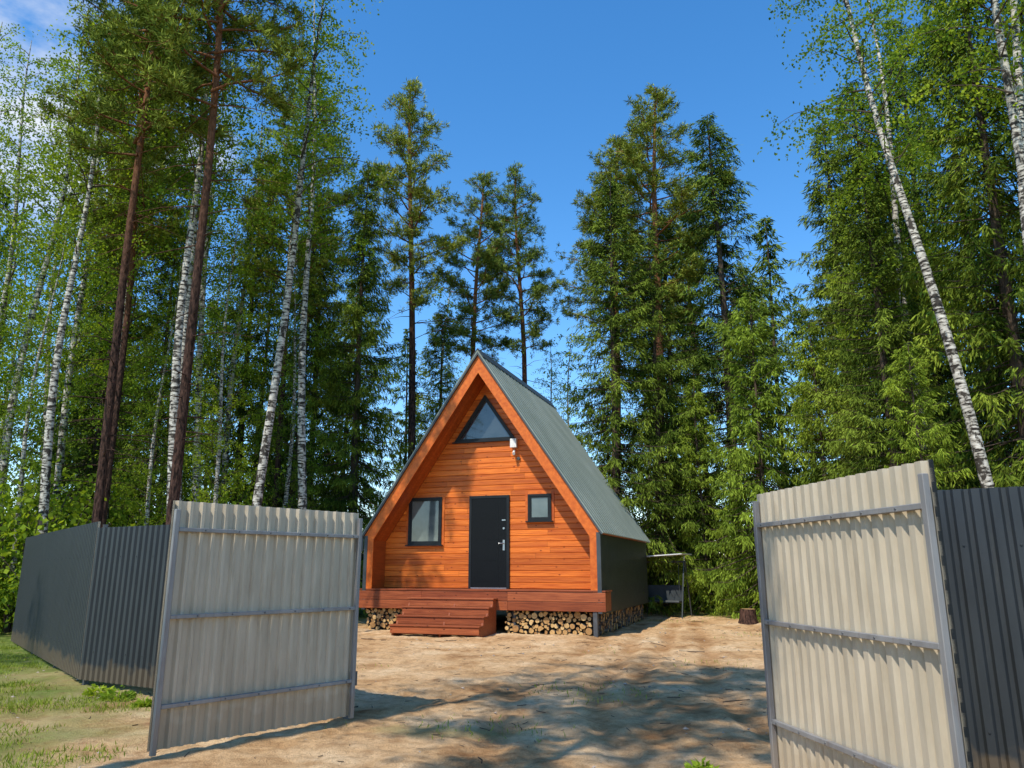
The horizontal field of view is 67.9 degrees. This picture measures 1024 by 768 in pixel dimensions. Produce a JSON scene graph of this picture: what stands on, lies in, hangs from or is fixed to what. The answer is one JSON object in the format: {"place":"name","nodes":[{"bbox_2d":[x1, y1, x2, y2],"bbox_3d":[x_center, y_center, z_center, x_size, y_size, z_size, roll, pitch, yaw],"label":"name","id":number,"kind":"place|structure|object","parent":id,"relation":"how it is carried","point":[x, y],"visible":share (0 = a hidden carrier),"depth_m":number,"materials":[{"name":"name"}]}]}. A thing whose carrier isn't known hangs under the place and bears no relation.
{"place":"outdoors","nodes":[
{"label":"outdoors","id":0,"kind":"place"},
{"bbox_2d":[0,640,150,767],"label":"grass","id":1,"kind":"structure","parent":0,"point":[30,702],"depth_m":8.68,"materials":[{"name":"green plant"}]},
{"bbox_2d":[0,599,771,767],"bbox_3d":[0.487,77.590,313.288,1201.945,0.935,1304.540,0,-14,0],"label":"ground","id":2,"kind":"structure","parent":0,"point":[375,736],"depth_m":8.56,"materials":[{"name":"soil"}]},
{"bbox_2d":[0,561,21,580],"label":"shrub","id":3,"kind":"object","parent":2,"relation":"on","point":[9,569],"visible":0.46,"depth_m":18.61,"materials":[{"name":"green plant"}]},
{"bbox_2d":[0,22,70,480],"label":"birch tree","id":4,"kind":"object","parent":2,"relation":"on","point":[3,214],"visible":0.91,"depth_m":21.30,"materials":[{"name":"green plant"}]},
{"bbox_2d":[0,37,80,487],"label":"birch tree","id":5,"kind":"object","parent":2,"relation":"on","point":[5,294],"visible":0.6,"depth_m":24.46,"materials":[{"name":"green plant"}]},
{"bbox_2d":[0,221,95,632],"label":"birch tree","id":6,"kind":"object","parent":2,"relation":"on","point":[26,420],"visible":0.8,"depth_m":20.04,"materials":[{"name":"green plant"}]},
{"bbox_2d":[11,521,107,684],"bbox_3d":[-8.237,3.949,13.497,0.142,2.620,7.466,11,-17,-37],"label":"metal fence","id":7,"kind":"object","parent":2,"relation":"on","point":[50,616],"visible":0.99,"depth_m":12.63,"materials":[{"name":"metal"}]},
{"bbox_2d":[0,12,126,541],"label":"birch tree","id":8,"kind":"object","parent":2,"relation":"on","point":[24,347],"visible":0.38,"depth_m":22.14,"materials":[{"name":"green plant"}]},
{"bbox_2d":[0,49,159,519],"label":"birch tree","id":9,"kind":"object","parent":2,"relation":"on","point":[61,452],"visible":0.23,"depth_m":25.89,"materials":[{"name":"green plant"}]},
{"bbox_2d":[23,185,153,528],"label":"spruce tree","id":10,"kind":"object","parent":2,"relation":"on","point":[79,467],"visible":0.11,"depth_m":28.14,"materials":[{"name":"green plant"}]},
{"bbox_2d":[0,0,182,534],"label":"birch tree","id":11,"kind":"object","parent":2,"relation":"on","point":[44,498],"visible":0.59,"depth_m":20.07,"materials":[{"name":"green plant"}]},
{"bbox_2d":[81,684,114,696],"bbox_3d":[-5.300,3.922,9.766,0.404,0.158,0.418,13,-19,-43],"label":"weed plant","id":12,"kind":"object","parent":2,"relation":"on","point":[90,691],"visible":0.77,"depth_m":9.69,"materials":[{"name":"green plant"}]},
{"bbox_2d":[20,50,203,522],"bbox_3d":[-11.578,-2.133,22.175,4.643,18.276,4.704,9,-16,-31],"label":"birch tree","id":13,"kind":"object","parent":2,"relation":"on","point":[141,262],"visible":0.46,"depth_m":22.31,"materials":[{"name":"green plant"}]},
{"bbox_2d":[98,685,137,700],"bbox_3d":[-4.912,3.845,9.464,0.465,0.190,0.441,-13,-18,42],"label":"weed plant","id":14,"kind":"object","parent":2,"relation":"on","point":[105,696],"visible":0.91,"depth_m":9.41,"materials":[{"name":"green plant"}]},
{"bbox_2d":[25,0,211,526],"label":"pine tree","id":15,"kind":"object","parent":2,"relation":"on","point":[99,199],"visible":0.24,"depth_m":21.70,"materials":[{"name":"green plant"}]},
{"bbox_2d":[79,525,169,687],"bbox_3d":[-3.849,3.022,9.502,4.850,2.530,0.142,-8,-16,29],"label":"metal fence","id":16,"kind":"object","parent":2,"relation":"on","point":[122,629],"visible":0.27,"depth_m":10.27,"materials":[{"name":"metal"}]},
{"bbox_2d":[130,696,151,707],"bbox_3d":[-4.300,3.713,8.875,0.290,0.141,0.297,-6,-15,22],"label":"weed plant","id":17,"kind":"object","parent":2,"relation":"on","point":[148,702],"visible":0.85,"depth_m":8.83,"materials":[{"name":"green plant"}]},
{"bbox_2d":[53,32,229,486],"bbox_3d":[-13.233,-3.066,25.382,5.180,21.553,5.193,-10,-17,36],"label":"pine tree","id":18,"kind":"object","parent":2,"relation":"on","point":[167,257],"visible":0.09,"depth_m":25.30,"materials":[{"name":"green plant"}]},
{"bbox_2d":[79,214,213,526],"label":"spruce tree","id":19,"kind":"object","parent":2,"relation":"on","point":[166,342],"visible":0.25,"depth_m":25.40,"materials":[{"name":"green plant"}]},
{"bbox_2d":[92,250,208,526],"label":"birch tree","id":20,"kind":"object","parent":2,"relation":"on","point":[149,472],"visible":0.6,"depth_m":21.96,"materials":[{"name":"green plant"}]},
{"bbox_2d":[38,0,268,527],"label":"pine tree","id":21,"kind":"object","parent":2,"relation":"on","point":[108,110],"visible":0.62,"depth_m":18.39,"materials":[{"name":"green plant"}]},
{"bbox_2d":[102,97,249,503],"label":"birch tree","id":22,"kind":"object","parent":2,"relation":"on","point":[219,354],"visible":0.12,"depth_m":30.80,"materials":[{"name":"green plant"}]},
{"bbox_2d":[111,29,271,500],"bbox_3d":[-9.556,-2.262,21.575,4.482,18.275,4.426,-5,-15,20],"label":"birch tree","id":23,"kind":"object","parent":2,"relation":"on","point":[243,123],"visible":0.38,"depth_m":22.10,"materials":[{"name":"green plant"}]},
{"bbox_2d":[109,0,291,514],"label":"birch tree","id":24,"kind":"object","parent":2,"relation":"on","point":[177,352],"visible":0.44,"depth_m":19.44,"materials":[{"name":"green plant"}]},
{"bbox_2d":[138,49,268,501],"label":"birch tree","id":25,"kind":"object","parent":2,"relation":"on","point":[201,323],"visible":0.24,"depth_m":25.40,"materials":[{"name":"green plant"}]},
{"bbox_2d":[95,0,320,524],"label":"pine tree","id":26,"kind":"object","parent":2,"relation":"on","point":[169,36],"visible":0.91,"depth_m":17.82,"materials":[{"name":"green plant"}]},
{"bbox_2d":[164,173,293,509],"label":"spruce tree","id":27,"kind":"object","parent":2,"relation":"on","point":[240,411],"visible":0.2,"depth_m":30.06,"materials":[{"name":"green plant"}]},
{"bbox_2d":[161,102,299,503],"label":"birch tree","id":28,"kind":"object","parent":2,"relation":"on","point":[228,422],"visible":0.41,"depth_m":27.84,"materials":[{"name":"green plant"}]},
{"bbox_2d":[184,219,287,503],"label":"birch tree","id":29,"kind":"object","parent":2,"relation":"on","point":[216,474],"visible":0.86,"depth_m":21.75,"materials":[{"name":"green plant"}]},
{"bbox_2d":[236,236,348,509],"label":"birch tree","id":30,"kind":"object","parent":2,"relation":"on","point":[293,412],"visible":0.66,"depth_m":24.72,"materials":[{"name":"green plant"}]},
{"bbox_2d":[237,201,350,510],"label":"spruce tree","id":31,"kind":"object","parent":2,"relation":"on","point":[310,393],"visible":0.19,"depth_m":27.91,"materials":[{"name":"green plant"}]},
{"bbox_2d":[216,67,372,314],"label":"birch tree","id":32,"kind":"object","parent":2,"relation":"on","point":[284,214],"visible":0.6,"depth_m":24.91,"materials":[{"name":"green plant"}]},
{"bbox_2d":[226,71,366,507],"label":"pine tree","id":33,"kind":"object","parent":2,"relation":"on","point":[323,304],"visible":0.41,"depth_m":27.67,"materials":[{"name":"green plant"}]},
{"bbox_2d":[227,0,387,509],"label":"birch tree","id":34,"kind":"object","parent":2,"relation":"on","point":[302,492],"visible":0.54,"depth_m":24.23,"materials":[{"name":"green plant"}]},
{"bbox_2d":[249,189,369,581],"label":"spruce tree","id":35,"kind":"object","parent":2,"relation":"on","point":[335,285],"visible":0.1,"depth_m":32.37,"materials":[{"name":"green plant"}]},
{"bbox_2d":[216,0,405,505],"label":"birch tree","id":36,"kind":"object","parent":2,"relation":"on","point":[266,438],"visible":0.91,"depth_m":20.97,"materials":[{"name":"green plant"}]},
{"bbox_2d":[283,163,413,615],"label":"spruce tree","id":37,"kind":"object","parent":2,"relation":"on","point":[349,480],"visible":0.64,"depth_m":27.47,"materials":[{"name":"green plant"}]},
{"bbox_2d":[0,443,757,632],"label":"forest undergrowth","id":38,"kind":"object","parent":2,"relation":"on","point":[7,595],"visible":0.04,"depth_m":20.85,"materials":[{"name":"green plant"}]},
{"bbox_2d":[2,613,764,763],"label":"fallen twigs","id":39,"kind":"object","parent":2,"relation":"on","point":[532,685],"visible":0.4,"depth_m":10.79,"materials":[{"name":"brown wood"}]},
{"bbox_2d":[11,622,766,767],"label":"stones","id":40,"kind":"object","parent":2,"relation":"on","point":[685,728],"visible":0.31,"depth_m":10.43,"materials":[{"name":"grey stone"}]},
{"bbox_2d":[352,77,470,470],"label":"pine tree","id":41,"kind":"object","parent":2,"relation":"on","point":[399,139],"visible":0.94,"depth_m":32.33,"materials":[{"name":"green plant"}]},
{"bbox_2d":[398,302,460,467],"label":"spruce tree","id":42,"kind":"object","parent":2,"relation":"on","point":[441,373],"visible":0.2,"depth_m":33.32,"materials":[{"name":"green plant"}]},
{"bbox_2d":[428,170,532,378],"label":"pine tree","id":43,"kind":"object","parent":2,"relation":"on","point":[472,309],"visible":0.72,"depth_m":35.62,"materials":[{"name":"green plant"}]},
{"bbox_2d":[359,348,649,636],"bbox_3d":[0.038,3.436,22.552,6.718,7.705,8.395,-5,-14,18],"label":"frame cabin","id":44,"kind":"object","parent":2,"relation":"on","point":[501,495],"visible":0.98,"depth_m":20.44,"materials":[{"name":"brown wood"}]},
{"bbox_2d":[405,494,444,545],"bbox_3d":[-2.404,3.750,20.926,1.150,1.385,0.109,-5,-14,18],"label":"left window","id":45,"kind":"structure","parent":44,"relation":"in","point":[425,519],"depth_m":20.94,"materials":[{"name":"clear glass"}]},
{"bbox_2d":[452,395,514,443],"bbox_3d":[-0.758,0.946,21.032,1.900,1.335,0.099,-5,-14,18],"label":"gable window","id":46,"kind":"structure","parent":44,"relation":"in","point":[485,424],"depth_m":21.02,"materials":[{"name":"clear glass"}]},
{"bbox_2d":[468,495,509,588],"bbox_3d":[-0.621,4.182,20.183,1.140,2.425,0.121,-5,-14,18],"label":"front door","id":47,"kind":"structure","parent":44,"relation":"in","point":[489,516],"depth_m":20.18,"materials":[{"name":"metal"}]},
{"bbox_2d":[525,491,554,521],"bbox_3d":[0.716,3.214,19.951,0.790,0.805,0.109,-5,-14,18],"label":"right window","id":48,"kind":"structure","parent":44,"relation":"in","point":[539,505],"depth_m":19.97,"materials":[{"name":"grey glass"}]},
{"bbox_2d":[366,604,643,634],"bbox_3d":[0.154,6.721,22.166,6.343,0.580,6.523,-5,-14,18],"label":"firewood stack","id":49,"kind":"object","parent":2,"relation":"on","point":[612,621],"visible":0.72,"depth_m":18.89,"materials":[{"name":"brown wood"}]},
{"bbox_2d":[0,129,1023,573],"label":"distant forest","id":50,"kind":"object","parent":2,"relation":"on","point":[768,259],"visible":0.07,"depth_m":37.66,"materials":[{"name":"green plant"}]},
{"bbox_2d":[471,160,564,390],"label":"pine tree","id":51,"kind":"object","parent":2,"relation":"on","point":[537,289],"visible":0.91,"depth_m":35.25,"materials":[{"name":"green plant"}]},
{"bbox_2d":[531,339,567,422],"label":"birch tree","id":52,"kind":"object","parent":2,"relation":"on","point":[543,380],"visible":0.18,"depth_m":36.16,"materials":[{"name":"green plant"}]},
{"bbox_2d":[550,134,675,484],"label":"pine tree","id":53,"kind":"object","parent":2,"relation":"on","point":[584,225],"visible":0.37,"depth_m":36.19,"materials":[{"name":"green plant"}]},
{"bbox_2d":[543,176,721,616],"bbox_3d":[3.913,0.207,28.454,5.729,17.178,5.898,6,-15,-22],"label":"spruce tree","id":54,"kind":"object","parent":2,"relation":"on","point":[615,464],"visible":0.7,"depth_m":27.96,"materials":[{"name":"green plant"}]},
{"bbox_2d":[570,82,738,604],"bbox_3d":[6.377,-2.733,32.928,7.904,24.316,6.904,-5,-15,20],"label":"pine tree","id":55,"kind":"object","parent":2,"relation":"on","point":[683,199],"visible":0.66,"depth_m":34.22,"materials":[{"name":"green plant"}]},
{"bbox_2d":[646,553,691,617],"bbox_3d":[5.000,6.652,25.140,1.700,2.017,1.200,-7,-16,28],"label":"garden swing","id":56,"kind":"object","parent":2,"relation":"on","point":[671,593],"visible":0.61,"depth_m":25.11,"materials":[{"name":"grey metal"}]},
{"bbox_2d":[606,224,737,613],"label":"spruce tree","id":57,"kind":"object","parent":2,"relation":"on","point":[657,439],"visible":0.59,"depth_m":28.59,"materials":[{"name":"green plant"}]},
{"bbox_2d":[621,210,731,603],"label":"spruce tree","id":58,"kind":"object","parent":2,"relation":"on","point":[678,346],"visible":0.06,"depth_m":34.42,"materials":[{"name":"green plant"}]},
{"bbox_2d":[684,757,719,767],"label":"weed plant","id":59,"kind":"object","parent":2,"relation":"on","point":[696,763],"visible":1,"depth_m":5.85,"materials":[{"name":"green plant"}]},
{"bbox_2d":[657,378,758,615],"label":"spruce tree","id":60,"kind":"object","parent":2,"relation":"on","point":[685,460],"visible":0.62,"depth_m":27.66,"materials":[{"name":"green plant"}]},
{"bbox_2d":[648,112,820,611],"bbox_3d":[8.454,-1.344,31.273,8.411,21.829,8.041,-8,-16,29],"label":"spruce tree","id":61,"kind":"object","parent":2,"relation":"on","point":[708,182],"visible":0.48,"depth_m":31.48,"materials":[{"name":"green plant"}]},
{"bbox_2d":[738,608,758,624],"bbox_3d":[6.900,6.841,22.212,0.663,0.528,0.680,0,-14,0],"label":"tree stump","id":62,"kind":"object","parent":2,"relation":"on","point":[747,616],"visible":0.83,"depth_m":22.03,"materials":[{"name":"brown wood"}]},
{"bbox_2d":[686,293,815,621],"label":"spruce tree","id":63,"kind":"object","parent":2,"relation":"on","point":[743,588],"visible":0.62,"depth_m":25.44,"materials":[{"name":"green plant"}]},
{"bbox_2d":[751,321,868,604],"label":"spruce tree","id":64,"kind":"object","parent":2,"relation":"on","point":[811,365],"visible":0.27,"depth_m":24.64,"materials":[{"name":"green plant"}]},
{"bbox_2d":[780,116,912,487],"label":"spruce tree","id":65,"kind":"object","parent":2,"relation":"on","point":[817,196],"visible":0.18,"depth_m":29.09,"materials":[{"name":"green plant"}]},
{"bbox_2d":[753,0,993,487],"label":"birch tree","id":66,"kind":"object","parent":2,"relation":"on","point":[977,445],"visible":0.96,"depth_m":17.78,"materials":[{"name":"green plant"}]},
{"bbox_2d":[818,155,970,489],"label":"spruce tree","id":67,"kind":"object","parent":2,"relation":"on","point":[881,366],"visible":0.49,"depth_m":20.36,"materials":[{"name":"green plant"}]},
{"bbox_2d":[785,0,1015,488],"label":"birch tree","id":68,"kind":"object","parent":2,"relation":"on","point":[895,203],"visible":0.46,"depth_m":22.09,"materials":[{"name":"green plant"}]},
{"bbox_2d":[796,78,1007,488],"bbox_3d":[11.202,-1.353,23.535,6.729,18.191,6.433,-7,-15,27],"label":"spruce tree","id":69,"kind":"object","parent":2,"relation":"on","point":[860,148],"visible":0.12,"depth_m":23.91,"materials":[{"name":"green plant"}]},
{"bbox_2d":[880,340,974,489],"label":"spruce tree","id":70,"kind":"object","parent":2,"relation":"on","point":[927,440],"visible":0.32,"depth_m":16.54,"materials":[{"name":"green plant"}]},
{"bbox_2d":[846,17,1017,485],"bbox_3d":[14.452,-2.967,26.242,6.739,22.868,7.049,-7,-16,28],"label":"spruce tree","id":71,"kind":"object","parent":2,"relation":"on","point":[913,184],"visible":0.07,"depth_m":27.64,"materials":[{"name":"green plant"}]},
{"bbox_2d":[869,0,1023,488],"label":"spruce tree","id":72,"kind":"object","parent":2,"relation":"on","point":[925,68],"visible":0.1,"depth_m":22.48,"materials":[{"name":"green plant"}]},
{"bbox_2d":[871,0,1023,249],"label":"birch tree","id":73,"kind":"object","parent":2,"relation":"on","point":[1017,67],"visible":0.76,"depth_m":14.95,"materials":[{"name":"green plant"}]},
{"bbox_2d":[875,0,1023,184],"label":"birch tree","id":74,"kind":"object","parent":2,"relation":"on","point":[1010,102],"visible":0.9,"depth_m":14.51,"materials":[{"name":"green plant"}]},
{"bbox_2d":[894,0,1023,488],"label":"spruce tree","id":75,"kind":"object","parent":2,"relation":"on","point":[996,200],"visible":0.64,"depth_m":18.19,"materials":[{"name":"green plant"}]},
{"bbox_2d":[937,486,1023,767],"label":"metal fence","id":76,"kind":"object","parent":2,"relation":"on","point":[983,532],"visible":0.27,"depth_m":5.42,"materials":[{"name":"metal"}]},
{"bbox_2d":[984,0,1023,474],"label":"spruce tree","id":77,"kind":"object","parent":2,"relation":"on","point":[1004,137],"visible":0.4,"depth_m":16.87,"materials":[{"name":"green plant"}]},
{"bbox_2d":[0,0,1023,552],"label":"sky","id":78,"kind":"structure","parent":0,"point":[538,84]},
{"bbox_3d":[-1.742,2.739,8.282,0.080,2.500,0.080,-8,-16,29],"label":"gate post","id":79,"kind":"object","parent":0,"visible":0},
{"bbox_2d":[147,500,363,756],"bbox_3d":[-2.365,2.295,7.472,0.083,2.140,2.180,-11,-18,38],"label":"metal gate leaf","id":80,"kind":"object","parent":79,"relation":"attached to","point":[258,631],"visible":1,"depth_m":7.35,"materials":[{"name":"paint"}]},
{"bbox_3d":[2.142,2.202,6.076,0.080,2.500,0.080,-8,-16,29],"label":"gate post","id":81,"kind":"object","parent":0,"visible":0},
{"bbox_2d":[752,459,973,767],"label":"metal gate leaf","id":82,"kind":"object","parent":81,"relation":"attached to","point":[862,667],"visible":1,"depth_m":4.91,"materials":[{"name":"paint"}]}
]}

